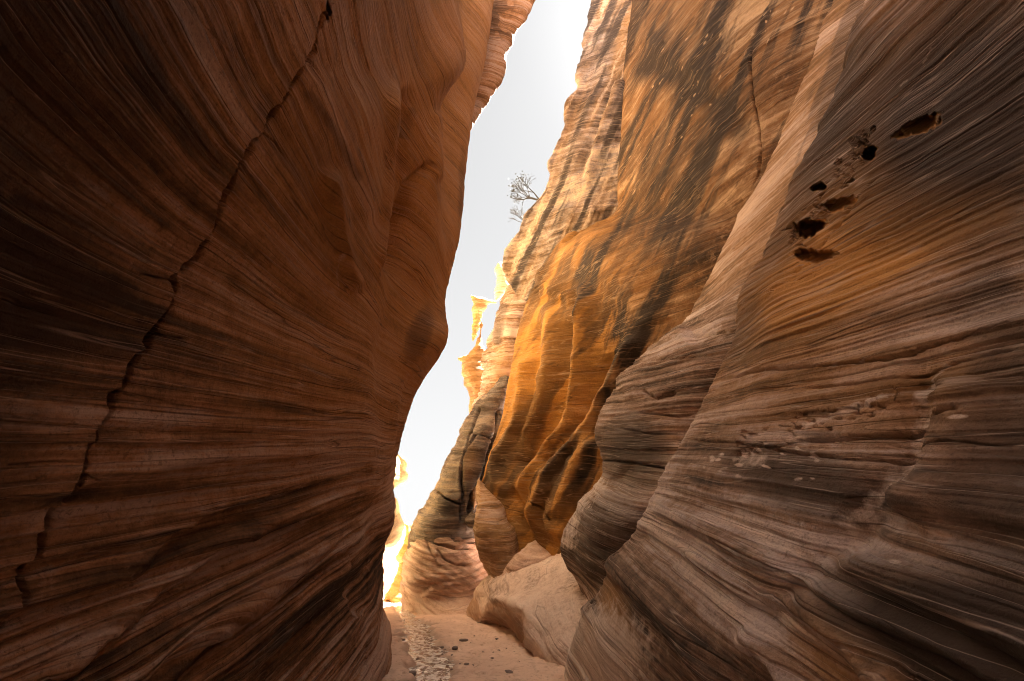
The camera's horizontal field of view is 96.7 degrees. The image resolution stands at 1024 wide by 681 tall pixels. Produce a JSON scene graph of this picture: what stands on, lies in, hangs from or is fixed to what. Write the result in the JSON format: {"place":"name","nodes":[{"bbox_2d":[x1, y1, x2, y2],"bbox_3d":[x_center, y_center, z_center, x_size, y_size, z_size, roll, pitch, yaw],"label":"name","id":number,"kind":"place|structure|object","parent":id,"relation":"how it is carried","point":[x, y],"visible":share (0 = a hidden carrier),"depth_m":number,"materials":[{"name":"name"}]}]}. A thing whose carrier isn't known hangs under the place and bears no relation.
{"place":"outdoors","nodes":[
{"label":"outdoors","id":0,"kind":"place"},
{"bbox_2d":[458,322,484,413],"bbox_3d":[-2.060,1.844,28.213,2.301,6.870,2.276,-23,-35,37],"label":"rock pinnacle","id":1,"kind":"object","parent":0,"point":[472,369],"visible":0.59,"depth_m":27.30,"materials":[{"name":"stone"}]},
{"bbox_2d":[382,590,565,680],"bbox_3d":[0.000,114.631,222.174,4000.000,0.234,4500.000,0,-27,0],"label":"ground","id":2,"kind":"structure","parent":0,"point":[446,631],"depth_m":8.05,"materials":[{"name":"beige sand"}]},
{"bbox_2d":[0,0,493,680],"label":"canyon wall","id":3,"kind":"structure","parent":2,"relation":"on","point":[228,236],"depth_m":2.30,"materials":[{"name":"red stone"}]},
{"bbox_2d":[470,0,534,130],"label":"rim rock","id":4,"kind":"object","parent":3,"relation":"on","point":[509,18],"visible":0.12,"depth_m":15.12,"materials":[{"name":"red stone"}]},
{"bbox_2d":[383,526,405,589],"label":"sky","id":5,"kind":"structure","parent":2,"relation":"on","point":[390,563],"depth_m":39.16,"materials":[{"name":"stone"}]},
{"bbox_2d":[385,455,407,547],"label":"canyon wall","id":6,"kind":"structure","parent":2,"relation":"on","point":[398,527],"depth_m":21.07,"materials":[{"name":"yellow stone"}]},
{"bbox_2d":[383,522,411,602],"bbox_3d":[-5.692,11.883,24.252,1.824,4.173,3.774,11,-29,-21],"label":"rock pillar","id":7,"kind":"object","parent":2,"relation":"on","point":[393,594],"visible":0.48,"depth_m":23.21,"materials":[{"name":"stone"}]},
{"bbox_2d":[387,601,454,680],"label":"pebble strip","id":8,"kind":"structure","parent":2,"relation":"on","point":[431,663],"depth_m":8.39,"materials":[{"name":"gravel"}]},
{"bbox_2d":[399,537,487,614],"bbox_3d":[-2.435,9.713,19.084,4.727,4.092,8.998,0,-27,0],"label":"rock mound","id":9,"kind":"object","parent":2,"relation":"on","point":[448,575],"visible":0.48,"depth_m":16.50,"materials":[{"name":"stone"}]},
{"bbox_2d":[407,375,508,549],"bbox_3d":[-2.383,5.830,20.488,3.924,8.934,5.586,17,-32,-30],"label":"rock buttress","id":10,"kind":"object","parent":9,"relation":"on","point":[445,510],"visible":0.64,"depth_m":18.33,"materials":[{"name":"brown stone"}]},
{"bbox_2d":[465,510,475,529],"bbox_3d":[-1.473,6.906,17.544,0.659,0.746,1.254,0,-27,0],"label":"chockstone","id":11,"kind":"object","parent":10,"relation":"on","point":[469,519],"visible":0.69,"depth_m":17.15,"materials":[{"name":"brown stone"}]},
{"bbox_2d":[470,486,476,509],"bbox_3d":[-1.524,6.255,18.175,0.335,1.021,0.785,0,-27,0],"label":"chockstone","id":12,"kind":"object","parent":10,"relation":"attached to","point":[473,498],"visible":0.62,"depth_m":17.88,"materials":[{"name":"beige stone"}]},
{"bbox_2d":[472,283,526,405],"bbox_3d":[-0.266,-0.193,24.779,3.828,11.939,4.339,0,-27,0],"label":"rock slab","id":13,"kind":"object","parent":10,"relation":"on","point":[496,358],"visible":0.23,"depth_m":23.36,"materials":[{"name":"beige stone"}]},
{"bbox_2d":[466,553,587,666],"bbox_3d":[1.583,7.286,12.191,4.699,3.306,13.061,6,-28,-12],"label":"sandy boulder","id":14,"kind":"object","parent":2,"relation":"on","point":[535,608],"visible":0.3,"depth_m":9.47,"materials":[{"name":"stone"}]},
{"bbox_2d":[473,478,518,577],"bbox_3d":[-0.409,6.460,15.648,1.906,3.672,2.785,0,-27,0],"label":"rock wedge","id":15,"kind":"object","parent":14,"relation":"on","point":[496,542],"visible":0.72,"depth_m":14.62,"materials":[{"name":"beige stone"}]},
{"bbox_2d":[502,540,551,575],"bbox_3d":[0.591,6.682,13.675,1.883,1.291,2.056,0,-27,0],"label":"boulder","id":16,"kind":"object","parent":14,"relation":"on","point":[534,552],"visible":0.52,"depth_m":13.12,"materials":[{"name":"stone"}]},
{"bbox_2d":[482,0,832,555],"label":"canyon wall","id":17,"kind":"structure","parent":2,"relation":"on","point":[711,89],"depth_m":13.56,"materials":[{"name":"stone"}]},
{"bbox_2d":[560,0,864,600],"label":"canyon wall","id":18,"kind":"structure","parent":2,"relation":"on","point":[651,407],"depth_m":8.07,"materials":[{"name":"beige stone"}]},
{"bbox_2d":[564,0,1023,680],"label":"canyon wall","id":19,"kind":"structure","parent":2,"relation":"on","point":[838,494],"depth_m":2.81,"materials":[{"name":"beige stone"}]},
{"bbox_2d":[471,294,495,340],"bbox_3d":[-2.046,-1.673,32.257,1.924,3.866,0.948,0,-27,0],"label":"hanging rock","id":20,"kind":"object","parent":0,"point":[479,306],"visible":1,"depth_m":32.14,"materials":[{"name":"stone"}]},
{"bbox_2d":[393,0,590,523],"label":"sky","id":21,"kind":"structure","parent":0,"point":[521,125],"materials":[{"name":"white"}]},
{"bbox_2d":[502,0,631,300],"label":"canyon wall","id":22,"kind":"structure","parent":0,"point":[579,193],"depth_m":21.42,"materials":[{"name":"brown stone"}]},
{"bbox_2d":[494,262,508,301],"bbox_3d":[-0.601,-3.720,28.858,1.072,3.053,1.330,0,-27,0],"label":"rock fin","id":23,"kind":"object","parent":22,"relation":"attached to","point":[502,284],"visible":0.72,"depth_m":28.18,"materials":[{"name":"stone"}]},
{"bbox_2d":[509,205,523,221],"bbox_3d":[0.359,-6.461,23.258,1.114,0.946,0.930,10,-29,-18],"label":"shrub","id":24,"kind":"object","parent":22,"relation":"on","point":[520,217],"visible":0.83,"depth_m":23.26,"materials":[{"name":"grey plant"}]},
{"bbox_2d":[507,171,538,214],"bbox_3d":[0.587,-7.427,22.627,1.661,1.768,2.210,0,-27,0],"label":"shrub","id":25,"kind":"object","parent":22,"relation":"on","point":[522,190],"visible":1,"depth_m":22.65,"materials":[{"name":"grey plant"}]}
]}

